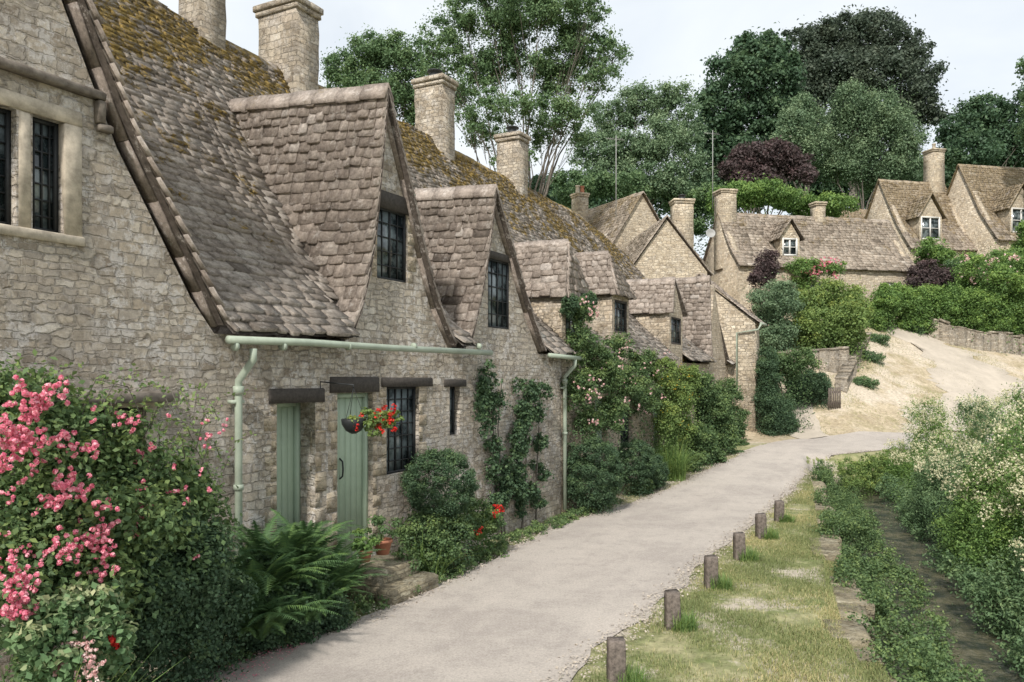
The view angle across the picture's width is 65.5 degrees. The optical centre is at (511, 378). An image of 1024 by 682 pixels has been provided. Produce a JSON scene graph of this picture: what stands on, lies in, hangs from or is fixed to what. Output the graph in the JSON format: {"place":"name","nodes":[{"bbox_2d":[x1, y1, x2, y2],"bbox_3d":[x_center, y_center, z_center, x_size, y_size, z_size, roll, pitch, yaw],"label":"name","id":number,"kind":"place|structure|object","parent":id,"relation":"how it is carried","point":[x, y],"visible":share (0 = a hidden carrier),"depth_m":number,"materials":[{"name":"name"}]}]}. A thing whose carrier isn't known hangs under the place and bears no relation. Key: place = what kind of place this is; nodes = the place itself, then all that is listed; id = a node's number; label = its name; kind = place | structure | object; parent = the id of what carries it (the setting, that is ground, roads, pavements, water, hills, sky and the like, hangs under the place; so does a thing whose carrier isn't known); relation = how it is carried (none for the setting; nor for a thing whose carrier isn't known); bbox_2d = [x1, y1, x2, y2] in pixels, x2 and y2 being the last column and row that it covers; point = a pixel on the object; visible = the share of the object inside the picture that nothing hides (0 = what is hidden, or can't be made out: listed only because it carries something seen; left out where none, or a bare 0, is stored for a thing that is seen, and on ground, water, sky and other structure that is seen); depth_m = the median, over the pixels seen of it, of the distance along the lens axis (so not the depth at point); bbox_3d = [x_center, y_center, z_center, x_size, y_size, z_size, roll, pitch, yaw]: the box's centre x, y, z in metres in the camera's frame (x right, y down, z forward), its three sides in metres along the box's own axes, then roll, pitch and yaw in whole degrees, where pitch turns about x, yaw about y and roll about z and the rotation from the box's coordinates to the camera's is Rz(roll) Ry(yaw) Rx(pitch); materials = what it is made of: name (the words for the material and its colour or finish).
{"place":"outdoors","nodes":[
{"label":"outdoors","id":0,"kind":"place"},
{"bbox_2d":[108,314,1023,681],"bbox_3d":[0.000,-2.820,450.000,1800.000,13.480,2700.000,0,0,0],"label":"ground","id":1,"kind":"structure","parent":0,"point":[906,366],"depth_m":12.83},
{"bbox_2d":[0,630,138,681],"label":"flower clump","id":2,"kind":"object","parent":1,"relation":"on","point":[93,673],"visible":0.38,"depth_m":5.47,"materials":[{"name":"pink plant"}]},
{"bbox_2d":[0,571,138,681],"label":"shrub","id":3,"kind":"object","parent":1,"relation":"on","point":[39,638],"visible":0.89,"depth_m":5.43,"materials":[{"name":"green plant"}]},
{"bbox_2d":[0,0,231,681],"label":"stone cottage","id":4,"kind":"structure","parent":1,"relation":"on","point":[102,267],"depth_m":7.54,"materials":[{"name":"stone"}]},
{"bbox_2d":[227,547,318,606],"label":"fern","id":5,"kind":"object","parent":1,"relation":"on","point":[253,565],"visible":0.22,"depth_m":8.35,"materials":[{"name":"green plant"}]},
{"bbox_2d":[223,582,323,638],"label":"fern","id":6,"kind":"object","parent":1,"relation":"on","point":[243,629],"visible":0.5,"depth_m":8.09,"materials":[{"name":"green plant"}]},
{"bbox_2d":[226,513,330,556],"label":"fern","id":7,"kind":"object","parent":1,"relation":"on","point":[254,539],"visible":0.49,"depth_m":8.82,"materials":[{"name":"green plant"}]},
{"bbox_2d":[232,521,333,563],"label":"fern","id":8,"kind":"object","parent":1,"relation":"on","point":[295,535],"visible":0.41,"depth_m":8.90,"materials":[{"name":"green plant"}]},
{"bbox_2d":[226,542,352,595],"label":"fern","id":9,"kind":"object","parent":1,"relation":"on","point":[277,575],"visible":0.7,"depth_m":8.46,"materials":[{"name":"green plant"}]},
{"bbox_2d":[225,536,357,659],"bbox_3d":[-2.491,2.413,8.802,1.010,1.216,1.672,0,0,24],"label":"shrub","id":10,"kind":"object","parent":1,"relation":"on","point":[304,629],"visible":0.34,"depth_m":8.69,"materials":[{"name":"green plant"}]},
{"bbox_2d":[320,557,392,596],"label":"fern","id":11,"kind":"object","parent":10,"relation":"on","point":[348,583],"visible":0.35,"depth_m":9.25,"materials":[{"name":"green plant"}]},
{"bbox_2d":[94,0,492,606],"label":"stone cottage","id":12,"kind":"structure","parent":1,"relation":"on","point":[288,183],"depth_m":11.43,"materials":[{"name":"stone"}]},
{"bbox_2d":[320,381,404,436],"bbox_3d":[-1.954,0.393,10.152,1.161,0.719,0.379,0,0,6],"label":"hanging basket","id":13,"kind":"object","parent":12,"relation":"attached to","point":[351,424],"visible":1,"depth_m":10.07,"materials":[{"name":"black metal"}]},
{"bbox_2d":[351,528,379,561],"bbox_3d":[-1.843,2.085,9.982,0.374,0.431,0.346,0,0,0],"label":"flower pot","id":14,"kind":"object","parent":12,"relation":"on","point":[369,545],"visible":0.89,"depth_m":9.95,"materials":[{"name":"ceramic"}]},
{"bbox_2d":[363,514,401,554],"bbox_3d":[-1.720,2.058,10.527,0.481,0.534,0.398,0,0,27],"label":"flower pot","id":15,"kind":"object","parent":12,"relation":"on","point":[384,543],"visible":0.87,"depth_m":10.47,"materials":[{"name":"ceramic"}]},
{"bbox_2d":[258,526,349,590],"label":"fern","id":16,"kind":"object","parent":1,"relation":"on","point":[285,542],"visible":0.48,"depth_m":8.82,"materials":[{"name":"green plant"}]},
{"bbox_2d":[268,508,366,562],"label":"fern","id":17,"kind":"object","parent":1,"relation":"on","point":[303,527],"visible":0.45,"depth_m":9.29,"materials":[{"name":"green plant"}]},
{"bbox_2d":[273,561,365,624],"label":"fern","id":18,"kind":"object","parent":1,"relation":"on","point":[311,615],"visible":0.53,"depth_m":8.75,"materials":[{"name":"green plant"}]},
{"bbox_2d":[273,531,390,591],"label":"fern","id":19,"kind":"object","parent":1,"relation":"on","point":[338,569],"visible":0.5,"depth_m":9.24,"materials":[{"name":"green plant"}]},
{"bbox_2d":[326,546,372,586],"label":"fern","id":20,"kind":"object","parent":1,"relation":"on","point":[347,572],"visible":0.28,"depth_m":9.87,"materials":[{"name":"green plant"}]},
{"bbox_2d":[319,22,439,126],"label":"tree","id":21,"kind":"object","parent":1,"relation":"on","point":[377,56],"visible":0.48,"depth_m":45.73,"materials":[{"name":"green plant"}]},
{"bbox_2d":[141,494,623,681],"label":"ground cover plants","id":22,"kind":"object","parent":1,"relation":"on","point":[537,526],"visible":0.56,"depth_m":12.89,"materials":[{"name":"green plant"}]},
{"bbox_2d":[398,531,473,581],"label":"strap leaf plant","id":23,"kind":"object","parent":1,"relation":"on","point":[421,555],"visible":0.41,"depth_m":11.41,"materials":[{"name":"green plant"}]},
{"bbox_2d":[399,446,483,575],"bbox_3d":[-1.075,1.958,11.953,1.318,1.903,1.291,0,0,0],"label":"box ball","id":24,"kind":"object","parent":1,"relation":"on","point":[449,458],"visible":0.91,"depth_m":11.65,"materials":[{"name":"green plant"}]},
{"bbox_2d":[389,492,506,578],"bbox_3d":[-0.784,2.367,12.055,1.126,1.099,2.838,0,0,36],"label":"shrub","id":25,"kind":"object","parent":1,"relation":"on","point":[405,533],"visible":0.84,"depth_m":11.60,"materials":[{"name":"green plant"}]},
{"bbox_2d":[318,68,583,548],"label":"stone cottage","id":26,"kind":"structure","parent":1,"relation":"on","point":[480,284],"depth_m":14.84,"materials":[{"name":"stone"}]},
{"bbox_2d":[471,359,517,535],"bbox_3d":[-0.300,1.274,14.182,0.648,3.261,1.439,0,0,35],"label":"climbing plant","id":27,"kind":"object","parent":26,"relation":"attached to","point":[490,400],"visible":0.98,"depth_m":14.09,"materials":[{"name":"green plant"}]},
{"bbox_2d":[471,504,504,561],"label":"geranium","id":28,"kind":"object","parent":1,"relation":"on","point":[495,517],"visible":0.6,"depth_m":12.61,"materials":[{"name":"green plant"}]},
{"bbox_2d":[409,0,633,195],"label":"tree","id":29,"kind":"object","parent":1,"relation":"on","point":[508,21],"visible":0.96,"depth_m":41.60,"materials":[{"name":"green plant"}]},
{"bbox_2d":[403,121,654,512],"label":"stone cottage","id":30,"kind":"structure","parent":1,"relation":"on","point":[554,272],"depth_m":19.83,"materials":[{"name":"stone"}]},
{"bbox_2d":[558,289,600,319],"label":"climbing plant","id":31,"kind":"object","parent":30,"relation":"attached to","point":[572,305],"visible":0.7,"depth_m":16.99,"materials":[{"name":"green plant"}]},
{"bbox_2d":[560,295,669,513],"bbox_3d":[2.509,0.547,19.036,1.548,4.737,5.344,0,0,28],"label":"climbing rose","id":32,"kind":"object","parent":30,"relation":"attached to","point":[637,389],"visible":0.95,"depth_m":18.05,"materials":[{"name":"green plant"}]},
{"bbox_2d":[505,377,556,528],"bbox_3d":[0.385,1.434,15.462,0.558,2.939,1.827,0,0,27],"label":"climbing plant","id":33,"kind":"object","parent":1,"relation":"on","point":[528,413],"visible":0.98,"depth_m":15.17,"materials":[{"name":"green plant"}]},
{"bbox_2d":[562,434,627,515],"bbox_3d":[1.725,2.065,17.207,1.629,1.752,1.641,0,0,0],"label":"box ball","id":34,"kind":"object","parent":1,"relation":"on","point":[605,491],"visible":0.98,"depth_m":16.93,"materials":[{"name":"green plant"}]},
{"bbox_2d":[521,188,702,454],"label":"stone cottage","id":35,"kind":"structure","parent":1,"relation":"on","point":[657,311],"depth_m":24.47,"materials":[{"name":"stone"}]},
{"bbox_2d":[570,185,659,250],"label":"stone cottage","id":36,"kind":"structure","parent":1,"relation":"on","point":[621,223],"depth_m":44.28,"materials":[{"name":"stone"}]},
{"bbox_2d":[606,636,625,681],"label":"wooden post","id":37,"kind":"object","parent":1,"relation":"on","point":[616,655],"visible":0.97,"depth_m":7.41,"materials":[{"name":"wood"}]},
{"bbox_2d":[602,660,657,681],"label":"grass tuft","id":38,"kind":"object","parent":1,"relation":"on","point":[635,677],"visible":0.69,"depth_m":7.46,"materials":[{"name":"green plant"}]},
{"bbox_2d":[615,438,657,498],"bbox_3d":[2.990,2.143,19.190,1.098,1.440,1.085,0,0,0],"label":"box ball","id":39,"kind":"object","parent":1,"relation":"on","point":[646,471],"visible":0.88,"depth_m":18.99,"materials":[{"name":"green plant"}]},
{"bbox_2d":[558,74,716,211],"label":"tree","id":40,"kind":"object","parent":1,"relation":"on","point":[671,135],"visible":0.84,"depth_m":57.24,"materials":[{"name":"green plant"}]},
{"bbox_2d":[546,162,729,259],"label":"shrub","id":41,"kind":"object","parent":1,"relation":"on","point":[619,188],"visible":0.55,"depth_m":55.33,"materials":[{"name":"green plant"}]},
{"bbox_2d":[637,453,669,489],"bbox_3d":[3.575,2.362,20.192,0.937,0.976,0.930,0,0,0],"label":"box ball","id":42,"kind":"object","parent":1,"relation":"on","point":[659,471],"visible":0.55,"depth_m":19.98,"materials":[{"name":"green plant"}]},
{"bbox_2d":[578,214,735,421],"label":"stone cottage","id":43,"kind":"structure","parent":1,"relation":"on","point":[703,338],"depth_m":28.80,"materials":[{"name":"stone"}]},
{"bbox_2d":[623,194,713,278],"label":"stone cottage","id":44,"kind":"structure","parent":1,"relation":"on","point":[663,247],"depth_m":37.25,"materials":[{"name":"stone"}]},
{"bbox_2d":[664,589,680,630],"bbox_3d":[1.870,2.736,9.284,0.167,0.528,0.165,0,-2,-2],"label":"wooden post","id":45,"kind":"object","parent":1,"relation":"on","point":[672,601],"visible":0.79,"depth_m":9.21,"materials":[{"name":"wood"}]},
{"bbox_2d":[645,356,706,480],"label":"climbing plant","id":46,"kind":"object","parent":1,"relation":"on","point":[679,389],"visible":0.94,"depth_m":22.01,"materials":[{"name":"green plant"}]},
{"bbox_2d":[648,436,710,481],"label":"grass clump","id":47,"kind":"object","parent":1,"relation":"on","point":[677,471],"visible":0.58,"depth_m":21.24,"materials":[{"name":"green plant"}]},
{"bbox_2d":[661,608,708,632],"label":"grass tuft","id":48,"kind":"object","parent":1,"relation":"on","point":[686,622],"visible":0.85,"depth_m":9.17,"materials":[{"name":"green plant"}]},
{"bbox_2d":[626,446,744,494],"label":"shrub","id":49,"kind":"object","parent":1,"relation":"on","point":[719,455],"visible":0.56,"depth_m":22.42,"materials":[{"name":"green plant"}]},
{"bbox_2d":[703,554,717,588],"bbox_3d":[2.760,2.727,11.046,0.168,0.546,0.169,0,1,-4],"label":"wooden post","id":50,"kind":"object","parent":1,"relation":"on","point":[710,565],"visible":0.79,"depth_m":10.97,"materials":[{"name":"wood"}]},
{"bbox_2d":[685,368,750,467],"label":"shrub","id":51,"kind":"object","parent":1,"relation":"on","point":[725,429],"visible":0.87,"depth_m":24.85,"materials":[{"name":"green plant"}]},
{"bbox_2d":[559,470,893,681],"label":"verge grass","id":52,"kind":"structure","parent":1,"relation":"on","point":[779,550],"depth_m":9.47,"materials":[{"name":"green plant"}]},
{"bbox_2d":[695,272,766,431],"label":"stone cottage","id":53,"kind":"structure","parent":1,"relation":"on","point":[740,325],"depth_m":30.54,"materials":[{"name":"stone"}]},
{"bbox_2d":[733,532,745,560],"bbox_3d":[3.640,2.732,12.753,0.168,0.535,0.168,0,-1,0],"label":"wooden post","id":54,"kind":"object","parent":1,"relation":"on","point":[738,541],"visible":0.76,"depth_m":12.68,"materials":[{"name":"wood"}]},
{"bbox_2d":[688,21,814,213],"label":"tree","id":55,"kind":"object","parent":1,"relation":"on","point":[752,68],"visible":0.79,"depth_m":72.37,"materials":[{"name":"green plant"}]},
{"bbox_2d":[755,513,766,538],"bbox_3d":[4.519,2.724,14.457,0.169,0.552,0.168,0,-2,-5],"label":"wooden post","id":56,"kind":"object","parent":1,"relation":"on","point":[760,522],"visible":0.8,"depth_m":14.38,"materials":[{"name":"wood"}]},
{"bbox_2d":[746,242,783,323],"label":"shrub","id":57,"kind":"object","parent":1,"relation":"on","point":[767,265],"visible":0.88,"depth_m":38.72,"materials":[{"name":"purple plant"}]},
{"bbox_2d":[714,135,819,214],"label":"tree","id":58,"kind":"object","parent":1,"relation":"on","point":[783,160],"visible":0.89,"depth_m":58.88,"materials":[{"name":"purple plant"}]},
{"bbox_2d":[742,272,807,351],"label":"shrub","id":59,"kind":"object","parent":1,"relation":"on","point":[776,306],"visible":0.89,"depth_m":35.19,"materials":[{"name":"green plant"}]},
{"bbox_2d":[693,172,860,223],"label":"hedge","id":60,"kind":"object","parent":1,"relation":"on","point":[758,193],"visible":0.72,"depth_m":52.96,"materials":[{"name":"green plant"}]},
{"bbox_2d":[751,345,802,437],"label":"shrub","id":61,"kind":"object","parent":1,"relation":"on","point":[776,417],"visible":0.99,"depth_m":29.82,"materials":[{"name":"green plant"}]},
{"bbox_2d":[759,343,826,432],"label":"shrub","id":62,"kind":"object","parent":1,"relation":"on","point":[791,365],"visible":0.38,"depth_m":30.35,"materials":[{"name":"green plant"}]},
{"bbox_2d":[765,86,839,213],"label":"tree","id":63,"kind":"object","parent":1,"relation":"on","point":[807,128],"visible":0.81,"depth_m":65.93,"materials":[{"name":"green plant"}]},
{"bbox_2d":[783,368,833,408],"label":"shrub","id":64,"kind":"object","parent":1,"relation":"on","point":[822,381],"visible":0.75,"depth_m":31.70,"materials":[{"name":"green plant"}]},
{"bbox_2d":[703,188,916,321],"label":"stone cottage","id":65,"kind":"structure","parent":1,"relation":"on","point":[871,252],"depth_m":43.91,"materials":[{"name":"stone"}]},
{"bbox_2d":[782,255,847,317],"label":"climbing rose","id":66,"kind":"object","parent":65,"relation":"attached to","point":[808,270],"visible":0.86,"depth_m":41.10,"materials":[{"name":"green plant"}]},
{"bbox_2d":[779,346,848,373],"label":"stone wall","id":67,"kind":"structure","parent":1,"relation":"on","point":[835,358],"depth_m":34.71,"materials":[{"name":"beige stone"}]},
{"bbox_2d":[788,274,875,371],"bbox_3d":[14.348,-2.903,36.887,5.083,5.244,4.809,0,0,0],"label":"shrub","id":68,"kind":"object","parent":1,"relation":"on","point":[843,315],"visible":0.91,"depth_m":35.67,"materials":[{"name":"green plant"}]},
{"bbox_2d":[808,459,865,514],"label":"water plant","id":69,"kind":"object","parent":1,"relation":"on","point":[826,476],"visible":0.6,"depth_m":22.27,"materials":[{"name":"green plant"}]},
{"bbox_2d":[809,472,896,681],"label":"stream bank edging","id":70,"kind":"object","parent":1,"relation":"on","point":[855,633],"visible":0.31,"depth_m":10.41,"materials":[{"name":"stone"}]},
{"bbox_2d":[800,484,905,563],"bbox_3d":[7.145,3.139,16.890,1.817,1.549,5.802,0,0,22],"label":"water plant","id":71,"kind":"object","parent":1,"relation":"on","point":[865,532],"visible":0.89,"depth_m":15.08,"materials":[{"name":"green plant"}]},
{"bbox_2d":[835,332,871,392],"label":"stone steps","id":72,"kind":"structure","parent":1,"relation":"on","point":[845,375],"depth_m":34.18,"materials":[{"name":"beige stone"}]},
{"bbox_2d":[775,4,955,207],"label":"tree","id":73,"kind":"object","parent":1,"relation":"on","point":[853,49],"visible":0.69,"depth_m":78.51,"materials":[{"name":"green plant"}]},
{"bbox_2d":[833,448,908,501],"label":"shrub","id":74,"kind":"object","parent":1,"relation":"on","point":[866,472],"visible":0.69,"depth_m":22.61,"materials":[{"name":"green plant"}]},
{"bbox_2d":[812,70,935,208],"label":"tree","id":75,"kind":"object","parent":1,"relation":"on","point":[857,153],"visible":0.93,"depth_m":67.04,"materials":[{"name":"green plant"}]},
{"bbox_2d":[822,540,942,632],"bbox_3d":[5.694,3.271,12.412,1.668,1.297,4.524,0,0,19],"label":"water plant","id":76,"kind":"object","parent":1,"relation":"on","point":[850,562],"visible":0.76,"depth_m":12.12,"materials":[{"name":"green plant"}]},
{"bbox_2d":[866,282,907,334],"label":"hedge","id":77,"kind":"object","parent":1,"relation":"on","point":[885,302],"visible":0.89,"depth_m":40.37,"materials":[{"name":"green plant"}]},
{"bbox_2d":[789,322,1022,434],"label":"hill grass","id":78,"kind":"structure","parent":1,"relation":"on","point":[898,378],"depth_m":35.44,"materials":[{"name":"beige plant"}]},
{"bbox_2d":[845,604,995,681],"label":"water plant","id":79,"kind":"object","parent":1,"relation":"on","point":[921,655],"visible":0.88,"depth_m":8.46,"materials":[{"name":"green plant"}]},
{"bbox_2d":[864,143,977,262],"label":"stone cottage","id":80,"kind":"structure","parent":1,"relation":"on","point":[913,212],"depth_m":53.98,"materials":[{"name":"stone"}]},
{"bbox_2d":[902,253,961,325],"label":"shrub","id":81,"kind":"object","parent":1,"relation":"on","point":[924,273],"visible":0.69,"depth_m":43.23,"materials":[{"name":"purple plant"}]},
{"bbox_2d":[910,236,976,268],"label":"shrub","id":82,"kind":"object","parent":1,"relation":"on","point":[936,251],"visible":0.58,"depth_m":48.58,"materials":[{"name":"green plant"}]},
{"bbox_2d":[870,468,1023,681],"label":"water plant","id":83,"kind":"object","parent":1,"relation":"on","point":[970,578],"visible":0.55,"depth_m":11.25,"materials":[{"name":"green plant"}]},
{"bbox_2d":[878,388,1023,510],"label":"meadowsweet","id":84,"kind":"object","parent":1,"relation":"on","point":[894,468],"visible":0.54,"depth_m":22.55,"materials":[{"name":"green plant"}]},
{"bbox_2d":[890,280,1023,352],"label":"hedge","id":85,"kind":"object","parent":1,"relation":"on","point":[954,305],"visible":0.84,"depth_m":40.98,"materials":[{"name":"green plant"}]},
{"bbox_2d":[891,379,1023,558],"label":"meadowsweet","id":86,"kind":"object","parent":1,"relation":"on","point":[939,479],"visible":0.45,"depth_m":16.82,"materials":[{"name":"green plant"}]},
{"bbox_2d":[918,312,1023,355],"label":"stone wall","id":87,"kind":"structure","parent":1,"relation":"on","point":[945,332],"depth_m":40.70,"materials":[{"name":"beige stone"}]},
{"bbox_2d":[926,379,1023,598],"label":"meadowsweet","id":88,"kind":"object","parent":1,"relation":"on","point":[980,514],"visible":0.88,"depth_m":12.71,"materials":[{"name":"green plant"}]},
{"bbox_2d":[930,242,1023,355],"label":"rose bush","id":89,"kind":"object","parent":1,"relation":"on","point":[996,268],"visible":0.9,"depth_m":41.33,"materials":[{"name":"green plant"}]},
{"bbox_2d":[931,82,1023,172],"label":"tree","id":90,"kind":"object","parent":1,"relation":"on","point":[976,126],"visible":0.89,"depth_m":74.12,"materials":[{"name":"green plant"}]},
{"bbox_2d":[946,164,1023,285],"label":"stone cottage","id":91,"kind":"structure","parent":1,"relation":"on","point":[987,202],"depth_m":53.10,"materials":[{"name":"stone"}]},
{"bbox_2d":[952,503,1023,661],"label":"meadowsweet","id":92,"kind":"object","parent":1,"relation":"on","point":[1017,597],"visible":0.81,"depth_m":10.39,"materials":[{"name":"green plant"}]},
{"bbox_2d":[993,55,1023,146],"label":"tree","id":93,"kind":"object","parent":1,"relation":"on","point":[1020,64],"visible":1,"depth_m":50.89,"materials":[{"name":"green plant"}]},
{"bbox_2d":[998,219,1023,256],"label":"tree","id":94,"kind":"object","parent":1,"relation":"on","point":[1018,246],"visible":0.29,"depth_m":47.80,"materials":[{"name":"green plant"}]},
{"bbox_2d":[166,431,1014,681],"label":"road","id":95,"kind":"structure","parent":0,"point":[534,607],"depth_m":10.62,"materials":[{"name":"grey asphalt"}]},
{"bbox_2d":[0,349,257,681],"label":"rose bush","id":96,"kind":"object","parent":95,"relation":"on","point":[54,533],"visible":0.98,"depth_m":5.96,"materials":[{"name":"green plant"}]},
{"bbox_2d":[115,506,259,681],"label":"shrub","id":97,"kind":"object","parent":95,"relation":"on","point":[198,633],"visible":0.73,"depth_m":7.01,"materials":[{"name":"green plant"}]},
{"bbox_2d":[234,600,290,640],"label":"fern","id":98,"kind":"object","parent":95,"relation":"on","point":[264,631],"visible":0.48,"depth_m":8.13,"materials":[{"name":"green plant"}]},
{"bbox_2d":[242,590,346,631],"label":"fern","id":99,"kind":"object","parent":95,"relation":"on","point":[280,620],"visible":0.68,"depth_m":8.29,"materials":[{"name":"green plant"}]},
{"bbox_2d":[158,0,1023,258],"label":"sky","id":100,"kind":"structure","parent":0,"point":[983,40],"materials":[{"name":"white"}]},
{"bbox_2d":[528,161,965,218],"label":"woodland","id":101,"kind":"object","parent":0,"point":[814,188],"visible":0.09,"depth_m":84.45,"materials":[{"name":"green plant"}]},
{"bbox_2d":[782,394,828,438],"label":"garden path","id":102,"kind":"structure","parent":0,"point":[811,431],"depth_m":30.45,"materials":[{"name":"beige gravel"}]},
{"bbox_2d":[826,488,1023,681],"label":"stream","id":103,"kind":"structure","parent":0,"point":[971,646],"depth_m":11.92,"materials":[{"name":"liquid"}]},
{"bbox_2d":[888,325,1023,430],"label":"hill path","id":104,"kind":"structure","parent":0,"point":[993,377],"depth_m":37.08,"materials":[{"name":"beige gravel"}]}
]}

